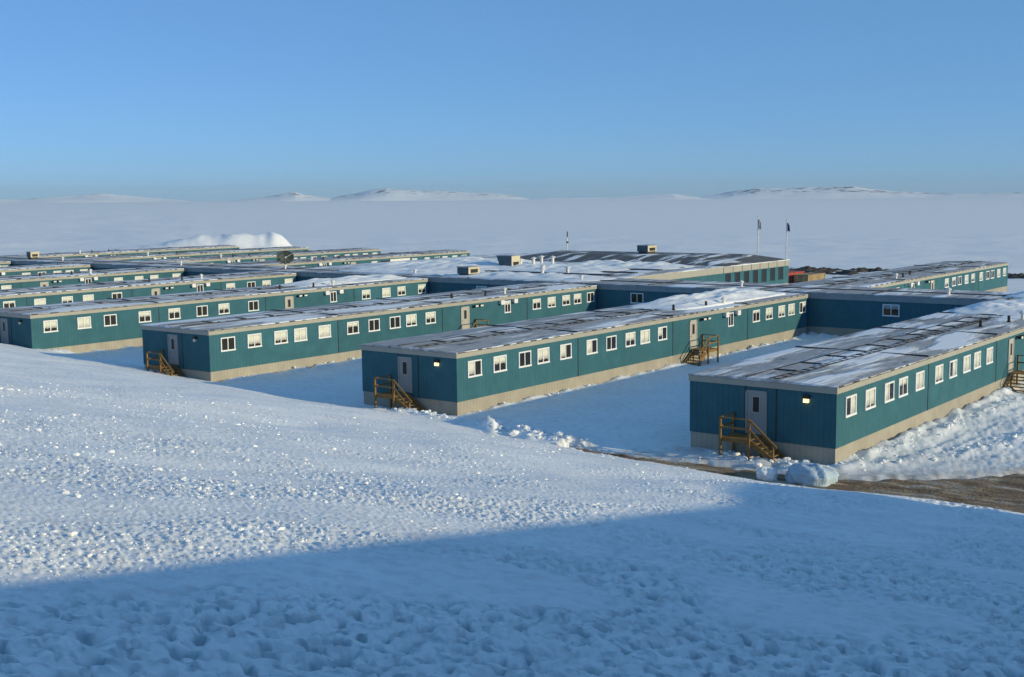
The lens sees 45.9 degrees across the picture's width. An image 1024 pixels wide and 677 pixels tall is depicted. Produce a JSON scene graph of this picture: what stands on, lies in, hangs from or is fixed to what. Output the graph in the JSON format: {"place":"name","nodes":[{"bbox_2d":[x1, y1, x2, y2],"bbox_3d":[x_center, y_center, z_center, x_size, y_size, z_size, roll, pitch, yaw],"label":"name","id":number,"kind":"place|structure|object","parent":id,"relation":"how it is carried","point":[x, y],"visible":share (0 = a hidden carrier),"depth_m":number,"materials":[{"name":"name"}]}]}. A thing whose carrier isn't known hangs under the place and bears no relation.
{"place":"outdoors","nodes":[
{"label":"outdoors","id":0,"kind":"place"},
{"bbox_2d":[0,194,194,202],"bbox_3d":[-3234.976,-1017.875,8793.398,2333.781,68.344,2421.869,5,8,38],"label":"hill","id":1,"kind":"structure","parent":0,"point":[94,198],"depth_m":8368.18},
{"bbox_2d":[227,192,330,201],"bbox_3d":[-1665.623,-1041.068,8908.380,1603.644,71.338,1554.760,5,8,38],"label":"hill","id":2,"kind":"structure","parent":0,"point":[293,196],"depth_m":8434.15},
{"bbox_2d":[329,188,526,200],"bbox_3d":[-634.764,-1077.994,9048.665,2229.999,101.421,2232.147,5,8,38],"label":"hill","id":3,"kind":"structure","parent":0,"point":[385,194],"depth_m":8448.99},
{"bbox_2d":[0,198,1023,676],"bbox_3d":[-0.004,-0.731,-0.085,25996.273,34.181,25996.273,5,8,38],"label":"snow ground","id":4,"kind":"structure","parent":0,"point":[752,578],"depth_m":25.63,"materials":[{"name":"snow"}]},
{"bbox_2d":[0,260,10,266],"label":"dormitory wing","id":5,"kind":"structure","parent":4,"relation":"on","point":[4,263],"depth_m":193.21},
{"bbox_2d":[0,263,89,275],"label":"dormitory wing","id":6,"kind":"structure","parent":4,"relation":"on","point":[36,269],"depth_m":175.18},
{"bbox_2d":[0,267,183,289],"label":"dormitory wing","id":7,"kind":"structure","parent":4,"relation":"on","point":[50,279],"depth_m":155.62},
{"bbox_2d":[0,245,239,257],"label":"dormitory wing","id":8,"kind":"structure","parent":4,"relation":"on","point":[91,253],"depth_m":228.53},
{"bbox_2d":[0,271,295,307],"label":"dormitory wing","id":9,"kind":"structure","parent":4,"relation":"on","point":[32,296],"depth_m":135.41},
{"bbox_2d":[3,301,14,307],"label":"window","id":10,"kind":"structure","parent":9,"relation":"in","point":[6,304],"depth_m":122.40,"materials":[{"name":"white plastic"}]},
{"bbox_2d":[34,298,45,304],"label":"window","id":11,"kind":"structure","parent":9,"relation":"in","point":[42,301],"depth_m":125.14,"materials":[{"name":"white plastic"}]},
{"bbox_2d":[61,296,72,302],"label":"window","id":12,"kind":"structure","parent":9,"relation":"in","point":[67,299],"depth_m":127.50,"materials":[{"name":"white plastic"}]},
{"bbox_2d":[82,294,93,300],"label":"window","id":13,"kind":"structure","parent":9,"relation":"in","point":[85,297],"depth_m":129.47,"materials":[{"name":"white plastic"}]},
{"bbox_2d":[111,292,121,298],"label":"window","id":14,"kind":"structure","parent":9,"relation":"in","point":[118,294],"depth_m":132.22,"materials":[{"name":"white plastic"}]},
{"bbox_2d":[151,288,159,294],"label":"door","id":15,"kind":"structure","parent":9,"relation":"in","point":[156,291],"depth_m":136.12,"materials":[{"name":"metal"}]},
{"bbox_2d":[146,350,185,376],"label":"timber stairs","id":16,"kind":"structure","parent":4,"relation":"on","point":[160,366],"depth_m":88.06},
{"bbox_2d":[76,246,307,260],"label":"dormitory wing","id":17,"kind":"structure","parent":4,"relation":"on","point":[159,255],"depth_m":215.30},
{"bbox_2d":[0,274,427,352],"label":"dormitory wing","id":18,"kind":"structure","parent":4,"relation":"on","point":[92,325],"depth_m":111.04,"materials":[{"name":"metal"}]},
{"bbox_2d":[0,318,8,343],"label":"door","id":19,"kind":"structure","parent":18,"relation":"in","point":[3,322],"depth_m":103.02,"materials":[{"name":"grey metal"}]},
{"bbox_2d":[43,320,57,332],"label":"window","id":20,"kind":"structure","parent":18,"relation":"in","point":[49,325],"depth_m":101.80,"materials":[{"name":"white plastic"}]},
{"bbox_2d":[77,316,91,328],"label":"window","id":21,"kind":"structure","parent":18,"relation":"in","point":[82,322],"depth_m":104.29,"materials":[{"name":"white plastic"}]},
{"bbox_2d":[103,314,116,326],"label":"window","id":22,"kind":"structure","parent":18,"relation":"in","point":[111,319],"depth_m":106.31,"materials":[{"name":"white plastic"}]},
{"bbox_2d":[138,311,151,322],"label":"window","id":23,"kind":"structure","parent":18,"relation":"in","point":[143,316],"depth_m":109.06,"materials":[{"name":"white plastic"}]},
{"bbox_2d":[168,308,180,319],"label":"window","id":24,"kind":"structure","parent":18,"relation":"in","point":[173,313],"depth_m":111.56,"materials":[{"name":"white plastic"}]},
{"bbox_2d":[196,305,207,316],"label":"window","id":25,"kind":"structure","parent":18,"relation":"in","point":[201,311],"depth_m":114.07,"materials":[{"name":"white plastic"}]},
{"bbox_2d":[218,303,229,314],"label":"window","id":26,"kind":"structure","parent":18,"relation":"in","point":[223,308],"depth_m":116.03,"materials":[{"name":"white plastic"}]},
{"bbox_2d":[248,300,258,311],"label":"window","id":27,"kind":"structure","parent":18,"relation":"in","point":[252,305],"depth_m":118.87,"materials":[{"name":"glass"}]},
{"bbox_2d":[284,296,293,308],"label":"door","id":28,"kind":"structure","parent":18,"relation":"in","point":[289,300],"depth_m":122.49,"materials":[{"name":"metal"}]},
{"bbox_2d":[330,291,336,302],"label":"window","id":29,"kind":"structure","parent":18,"relation":"in","point":[333,295],"depth_m":127.28,"materials":[{"name":"white plastic"}]},
{"bbox_2d":[361,289,370,299],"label":"window","id":30,"kind":"structure","parent":18,"relation":"in","point":[365,293],"depth_m":131.10,"materials":[{"name":"white plastic"}]},
{"bbox_2d":[382,288,390,297],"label":"window","id":31,"kind":"structure","parent":18,"relation":"in","point":[386,292],"depth_m":133.54,"materials":[{"name":"white plastic"}]},
{"bbox_2d":[397,286,405,295],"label":"window","id":32,"kind":"structure","parent":18,"relation":"in","point":[401,290],"depth_m":135.42,"materials":[{"name":"white plastic"}]},
{"bbox_2d":[418,284,425,293],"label":"window","id":33,"kind":"structure","parent":18,"relation":"in","point":[421,288],"depth_m":138.11,"materials":[{"name":"white plastic"}]},
{"bbox_2d":[136,248,380,263],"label":"dormitory wing","id":34,"kind":"structure","parent":4,"relation":"on","point":[232,258],"depth_m":202.38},
{"bbox_2d":[225,250,469,266],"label":"dormitory wing","id":35,"kind":"structure","parent":4,"relation":"on","point":[311,261],"depth_m":191.16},
{"bbox_2d":[140,282,596,381],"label":"dormitory wing","id":36,"kind":"structure","parent":4,"relation":"on","point":[219,348],"depth_m":96.21,"materials":[{"name":"metal"}]},
{"bbox_2d":[167,334,178,364],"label":"door","id":37,"kind":"structure","parent":36,"relation":"in","point":[173,351],"depth_m":88.73,"materials":[{"name":"grey metal"}]},
{"bbox_2d":[220,336,235,351],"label":"window","id":38,"kind":"structure","parent":36,"relation":"in","point":[226,343],"depth_m":87.40,"materials":[{"name":"white plastic"}]},
{"bbox_2d":[247,333,261,347],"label":"window","id":39,"kind":"structure","parent":36,"relation":"in","point":[253,340],"depth_m":89.31,"materials":[{"name":"white plastic"}]},
{"bbox_2d":[274,330,287,344],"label":"window","id":40,"kind":"structure","parent":36,"relation":"in","point":[280,337],"depth_m":91.32,"materials":[{"name":"white plastic"}]},
{"bbox_2d":[294,327,307,341],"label":"window","id":41,"kind":"structure","parent":36,"relation":"in","point":[300,334],"depth_m":92.85,"materials":[{"name":"white plastic"}]},
{"bbox_2d":[318,324,330,338],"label":"window","id":42,"kind":"structure","parent":36,"relation":"in","point":[324,331],"depth_m":94.82,"materials":[{"name":"white plastic"}]},
{"bbox_2d":[346,321,358,334],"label":"window","id":43,"kind":"structure","parent":36,"relation":"in","point":[352,327],"depth_m":97.26,"materials":[{"name":"white plastic"}]},
{"bbox_2d":[368,318,379,331],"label":"window","id":44,"kind":"structure","parent":36,"relation":"in","point":[373,324],"depth_m":99.15,"materials":[{"name":"white plastic"}]},
{"bbox_2d":[389,316,400,328],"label":"window","id":45,"kind":"structure","parent":36,"relation":"in","point":[394,322],"depth_m":101.06,"materials":[{"name":"white plastic"}]},
{"bbox_2d":[405,314,416,326],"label":"window","id":46,"kind":"structure","parent":36,"relation":"in","point":[411,319],"depth_m":102.65,"materials":[{"name":"white plastic"}]},
{"bbox_2d":[425,311,435,323],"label":"window","id":47,"kind":"structure","parent":36,"relation":"in","point":[430,317],"depth_m":104.55,"materials":[{"name":"white plastic"}]},
{"bbox_2d":[460,306,469,328],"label":"door","id":48,"kind":"structure","parent":36,"relation":"in","point":[465,311],"depth_m":108.23,"materials":[{"name":"metal"}]},
{"bbox_2d":[504,300,510,312],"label":"window","id":49,"kind":"structure","parent":36,"relation":"in","point":[507,306],"depth_m":112.96,"materials":[{"name":"white plastic"}]},
{"bbox_2d":[532,298,540,309],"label":"window","id":50,"kind":"structure","parent":36,"relation":"in","point":[536,303],"depth_m":116.49,"materials":[{"name":"white plastic"}]},
{"bbox_2d":[547,297,555,307],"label":"window","id":51,"kind":"structure","parent":36,"relation":"in","point":[551,301],"depth_m":118.41,"materials":[{"name":"white plastic"}]},
{"bbox_2d":[562,295,569,305],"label":"window","id":52,"kind":"structure","parent":36,"relation":"in","point":[565,298],"depth_m":120.36,"materials":[{"name":"white plastic"}]},
{"bbox_2d":[573,293,581,303],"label":"window","id":53,"kind":"structure","parent":36,"relation":"in","point":[576,297],"depth_m":121.87,"materials":[{"name":"white plastic"}]},
{"bbox_2d":[586,292,593,302],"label":"window","id":54,"kind":"structure","parent":36,"relation":"in","point":[589,295],"depth_m":123.67,"materials":[{"name":"white plastic"}]},
{"bbox_2d":[0,378,741,592],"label":"snow crust","id":55,"kind":"object","parent":4,"relation":"on","point":[78,495],"visible":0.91,"depth_m":24.98},
{"bbox_2d":[374,375,425,410],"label":"timber stairs","id":56,"kind":"structure","parent":4,"relation":"on","point":[391,394],"depth_m":73.77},
{"bbox_2d":[0,256,1023,335],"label":"corridor building","id":57,"kind":"structure","parent":4,"relation":"on","point":[839,310],"depth_m":121.38,"materials":[{"name":"teal"}]},
{"bbox_2d":[26,251,39,258],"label":"rooftop unit","id":58,"kind":"object","parent":57,"relation":"on","point":[32,254],"visible":1,"depth_m":196.18,"materials":[{"name":"beige metal"}]},
{"bbox_2d":[277,251,293,267],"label":"satellite dish","id":59,"kind":"object","parent":57,"relation":"on","point":[285,257],"visible":0.97,"depth_m":161.19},
{"bbox_2d":[457,266,480,274],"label":"rooftop unit","id":60,"kind":"object","parent":57,"relation":"on","point":[465,270],"visible":0.93,"depth_m":138.46,"materials":[{"name":"beige metal"}]},
{"bbox_2d":[630,293,643,303],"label":"window","id":61,"kind":"structure","parent":57,"relation":"in","point":[636,298],"depth_m":122.21,"materials":[{"name":"white plastic"}]},
{"bbox_2d":[882,304,899,316],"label":"window","id":62,"kind":"structure","parent":57,"relation":"in","point":[892,310],"depth_m":106.14,"materials":[{"name":"white plastic"}]},
{"bbox_2d":[323,250,789,283],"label":"dining hall","id":63,"kind":"structure","parent":4,"relation":"on","point":[745,268],"depth_m":159.32,"materials":[{"name":"teal"}]},
{"bbox_2d":[496,255,519,265],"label":"intake hood","id":64,"kind":"object","parent":63,"relation":"on","point":[509,260],"visible":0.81,"depth_m":156.28,"materials":[{"name":"beige metal"}]},
{"bbox_2d":[636,244,656,253],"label":"rooftop unit","id":65,"kind":"object","parent":63,"relation":"on","point":[646,249],"visible":0.99,"depth_m":172.96,"materials":[{"name":"beige metal"}]},
{"bbox_2d":[744,271,748,282],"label":"window","id":66,"kind":"structure","parent":63,"relation":"in","point":[746,273],"depth_m":158.91,"materials":[{"name":"black"}]},
{"bbox_2d":[753,270,757,282],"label":"window","id":67,"kind":"structure","parent":63,"relation":"in","point":[755,272],"depth_m":160.94,"materials":[{"name":"black"}]},
{"bbox_2d":[761,269,766,281],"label":"window","id":68,"kind":"structure","parent":63,"relation":"in","point":[764,271],"depth_m":162.99,"materials":[{"name":"black"}]},
{"bbox_2d":[770,268,774,280],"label":"window","id":69,"kind":"structure","parent":63,"relation":"in","point":[772,270],"depth_m":164.87,"materials":[{"name":"black"}]},
{"bbox_2d":[778,267,782,279],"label":"window","id":70,"kind":"structure","parent":63,"relation":"in","point":[780,269],"depth_m":166.80,"materials":[{"name":"black"}]},
{"bbox_2d":[360,288,807,415],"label":"dormitory wing","id":71,"kind":"structure","parent":4,"relation":"on","point":[460,372],"depth_m":82.49,"materials":[{"name":"metal"}]},
{"bbox_2d":[397,356,412,392],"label":"door","id":72,"kind":"structure","parent":71,"relation":"in","point":[405,377],"depth_m":74.50,"materials":[{"name":"grey metal"}]},
{"bbox_2d":[467,359,481,377],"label":"window","id":73,"kind":"structure","parent":71,"relation":"in","point":[474,367],"depth_m":73.18,"materials":[{"name":"white plastic"}]},
{"bbox_2d":[493,354,506,372],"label":"window","id":74,"kind":"structure","parent":71,"relation":"in","point":[499,362],"depth_m":75.13,"materials":[{"name":"white plastic"}]},
{"bbox_2d":[518,350,531,367],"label":"window","id":75,"kind":"structure","parent":71,"relation":"in","point":[524,357],"depth_m":77.09,"materials":[{"name":"white plastic"}]},
{"bbox_2d":[537,347,549,364],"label":"window","id":76,"kind":"structure","parent":71,"relation":"in","point":[542,353],"depth_m":78.63,"materials":[{"name":"white plastic"}]},
{"bbox_2d":[559,343,571,359],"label":"window","id":77,"kind":"structure","parent":71,"relation":"in","point":[565,349],"depth_m":80.63,"materials":[{"name":"white plastic"}]},
{"bbox_2d":[586,338,597,354],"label":"window","id":78,"kind":"structure","parent":71,"relation":"in","point":[591,345],"depth_m":82.99,"materials":[{"name":"white plastic"}]},
{"bbox_2d":[605,335,616,350],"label":"window","id":79,"kind":"structure","parent":71,"relation":"in","point":[611,341],"depth_m":84.93,"materials":[{"name":"white plastic"}]},
{"bbox_2d":[625,332,635,347],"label":"window","id":80,"kind":"structure","parent":71,"relation":"in","point":[629,337],"depth_m":86.84,"materials":[{"name":"white plastic"}]},
{"bbox_2d":[640,329,649,344],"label":"window","id":81,"kind":"structure","parent":71,"relation":"in","point":[644,334],"depth_m":88.45,"materials":[{"name":"white plastic"}]},
{"bbox_2d":[657,326,666,340],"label":"window","id":82,"kind":"structure","parent":71,"relation":"in","point":[661,331],"depth_m":90.30,"materials":[{"name":"white plastic"}]},
{"bbox_2d":[689,319,696,348],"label":"door","id":83,"kind":"structure","parent":71,"relation":"in","point":[692,323],"depth_m":93.97,"materials":[{"name":"metal"}]},
{"bbox_2d":[727,312,733,326],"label":"window","id":84,"kind":"structure","parent":71,"relation":"in","point":[730,323],"depth_m":98.78,"materials":[{"name":"white plastic"}]},
{"bbox_2d":[752,309,759,322],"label":"window","id":85,"kind":"structure","parent":71,"relation":"in","point":[755,313],"depth_m":102.35,"materials":[{"name":"white plastic"}]},
{"bbox_2d":[765,307,772,319],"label":"window","id":86,"kind":"structure","parent":71,"relation":"in","point":[768,311],"depth_m":104.24,"materials":[{"name":"white plastic"}]},
{"bbox_2d":[778,305,784,317],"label":"window","id":87,"kind":"structure","parent":71,"relation":"in","point":[781,309],"depth_m":106.09,"materials":[{"name":"white plastic"}]},
{"bbox_2d":[787,303,794,315],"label":"window","id":88,"kind":"structure","parent":71,"relation":"in","point":[791,307],"depth_m":107.68,"materials":[{"name":"white plastic"}]},
{"bbox_2d":[799,301,805,313],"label":"window","id":89,"kind":"structure","parent":71,"relation":"in","point":[802,305],"depth_m":109.48,"materials":[{"name":"white plastic"}]},
{"bbox_2d":[242,338,1023,470],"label":"plough clods","id":90,"kind":"object","parent":4,"relation":"on","point":[514,432],"visible":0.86,"depth_m":64.33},
{"bbox_2d":[684,334,718,365],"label":"timber stairs","id":91,"kind":"structure","parent":4,"relation":"on","point":[703,349],"depth_m":93.41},
{"bbox_2d":[719,412,786,460],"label":"timber stairs","id":92,"kind":"structure","parent":4,"relation":"on","point":[733,437],"depth_m":59.20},
{"bbox_2d":[755,466,777,480],"bbox_3d":[11.742,6.318,55.698,1.063,0.863,0.861,5,8,38],"label":"snow lump","id":93,"kind":"object","parent":4,"relation":"on","point":[766,473],"visible":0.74,"depth_m":55.39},
{"bbox_2d":[788,271,803,282],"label":"shipping container","id":94,"kind":"object","parent":4,"relation":"on","point":[791,276],"visible":0.33,"depth_m":178.15,"materials":[{"name":"metal"}]},
{"bbox_2d":[794,272,824,282],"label":"shipping container","id":95,"kind":"object","parent":4,"relation":"on","point":[806,277],"visible":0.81,"depth_m":176.71,"materials":[{"name":"metal"}]},
{"bbox_2d":[785,461,838,486],"bbox_3d":[13.588,6.321,54.988,2.451,1.430,1.745,5,8,38],"label":"ice mound","id":96,"kind":"object","parent":4,"relation":"on","point":[803,473],"visible":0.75,"depth_m":54.44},
{"bbox_2d":[688,298,1023,464],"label":"dormitory wing","id":97,"kind":"structure","parent":4,"relation":"on","point":[832,401],"depth_m":63.49,"materials":[{"name":"metal"}]},
{"bbox_2d":[745,389,766,435],"bbox_3d":[12.108,3.665,59.968,1.160,2.200,0.110,4,8,38],"label":"door","id":98,"kind":"structure","parent":97,"relation":"in","point":[755,400],"depth_m":59.95,"materials":[{"name":"grey metal"}]},
{"bbox_2d":[844,393,856,417],"bbox_3d":[16.449,3.261,58.655,0.085,1.020,1.350,4,8,38],"label":"window","id":99,"kind":"structure","parent":97,"relation":"in","point":[850,401],"depth_m":58.64,"materials":[{"name":"white plastic"}]},
{"bbox_2d":[864,387,875,410],"bbox_3d":[17.957,3.017,60.570,0.085,1.020,1.350,4,8,38],"label":"window","id":100,"kind":"structure","parent":97,"relation":"in","point":[870,394],"depth_m":60.55,"materials":[{"name":"white plastic"}]},
{"bbox_2d":[883,381,894,402],"bbox_3d":[19.527,2.762,62.563,0.085,1.020,1.350,4,8,38],"label":"window","id":101,"kind":"structure","parent":97,"relation":"in","point":[889,386],"depth_m":62.55,"materials":[{"name":"white plastic"}]},
{"bbox_2d":[897,376,907,397],"bbox_3d":[20.739,2.568,64.104,0.085,1.020,1.350,4,8,38],"label":"window","id":102,"kind":"structure","parent":97,"relation":"in","point":[902,382],"depth_m":64.09,"materials":[{"name":"white plastic"}]},
{"bbox_2d":[914,370,924,391],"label":"window","id":103,"kind":"structure","parent":97,"relation":"in","point":[919,376],"depth_m":66.05,"materials":[{"name":"white plastic"}]},
{"bbox_2d":[934,364,942,383],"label":"window","id":104,"kind":"structure","parent":97,"relation":"in","point":[938,370],"depth_m":68.45,"materials":[{"name":"white plastic"}]},
{"bbox_2d":[948,359,956,378],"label":"window","id":105,"kind":"structure","parent":97,"relation":"in","point":[952,371],"depth_m":70.34,"materials":[{"name":"white plastic"}]},
{"bbox_2d":[962,354,970,373],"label":"window","id":106,"kind":"structure","parent":97,"relation":"in","point":[966,361],"depth_m":72.27,"materials":[{"name":"white plastic"}]},
{"bbox_2d":[973,351,980,369],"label":"window","id":107,"kind":"structure","parent":97,"relation":"in","point":[977,355],"depth_m":73.86,"materials":[{"name":"white plastic"}]},
{"bbox_2d":[985,346,992,364],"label":"window","id":108,"kind":"structure","parent":97,"relation":"in","point":[989,351],"depth_m":75.76,"materials":[{"name":"white plastic"}]},
{"bbox_2d":[1007,338,1013,372],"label":"door","id":109,"kind":"structure","parent":97,"relation":"in","point":[1010,360],"depth_m":79.42,"materials":[{"name":"metal"}]},
{"bbox_2d":[793,260,1008,291],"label":"dormitory wing","id":110,"kind":"structure","parent":4,"relation":"on","point":[970,275],"depth_m":138.37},
{"bbox_2d":[1005,355,1023,392],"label":"timber stairs","id":111,"kind":"structure","parent":4,"relation":"on","point":[1016,372],"depth_m":79.15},
{"bbox_2d":[0,0,1023,200],"label":"sky","id":112,"kind":"structure","parent":0,"point":[187,100],"materials":[{"name":"blue"}]},
{"bbox_2d":[526,194,708,199],"bbox_3d":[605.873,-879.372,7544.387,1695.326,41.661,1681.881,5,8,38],"label":"hill","id":113,"kind":"structure","parent":0,"point":[662,197],"depth_m":7165.90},
{"bbox_2d":[575,448,1023,513],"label":"road","id":114,"kind":"structure","parent":0,"point":[1006,492],"depth_m":53.86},
{"bbox_2d":[699,186,1023,198],"bbox_3d":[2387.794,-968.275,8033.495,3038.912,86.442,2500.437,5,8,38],"label":"hill","id":115,"kind":"structure","parent":0,"point":[850,192],"depth_m":7526.61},
{"bbox_2d":[789,266,1023,278],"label":"rocky shore","id":116,"kind":"structure","parent":0,"point":[825,270],"depth_m":198.27,"materials":[{"name":"stone"}]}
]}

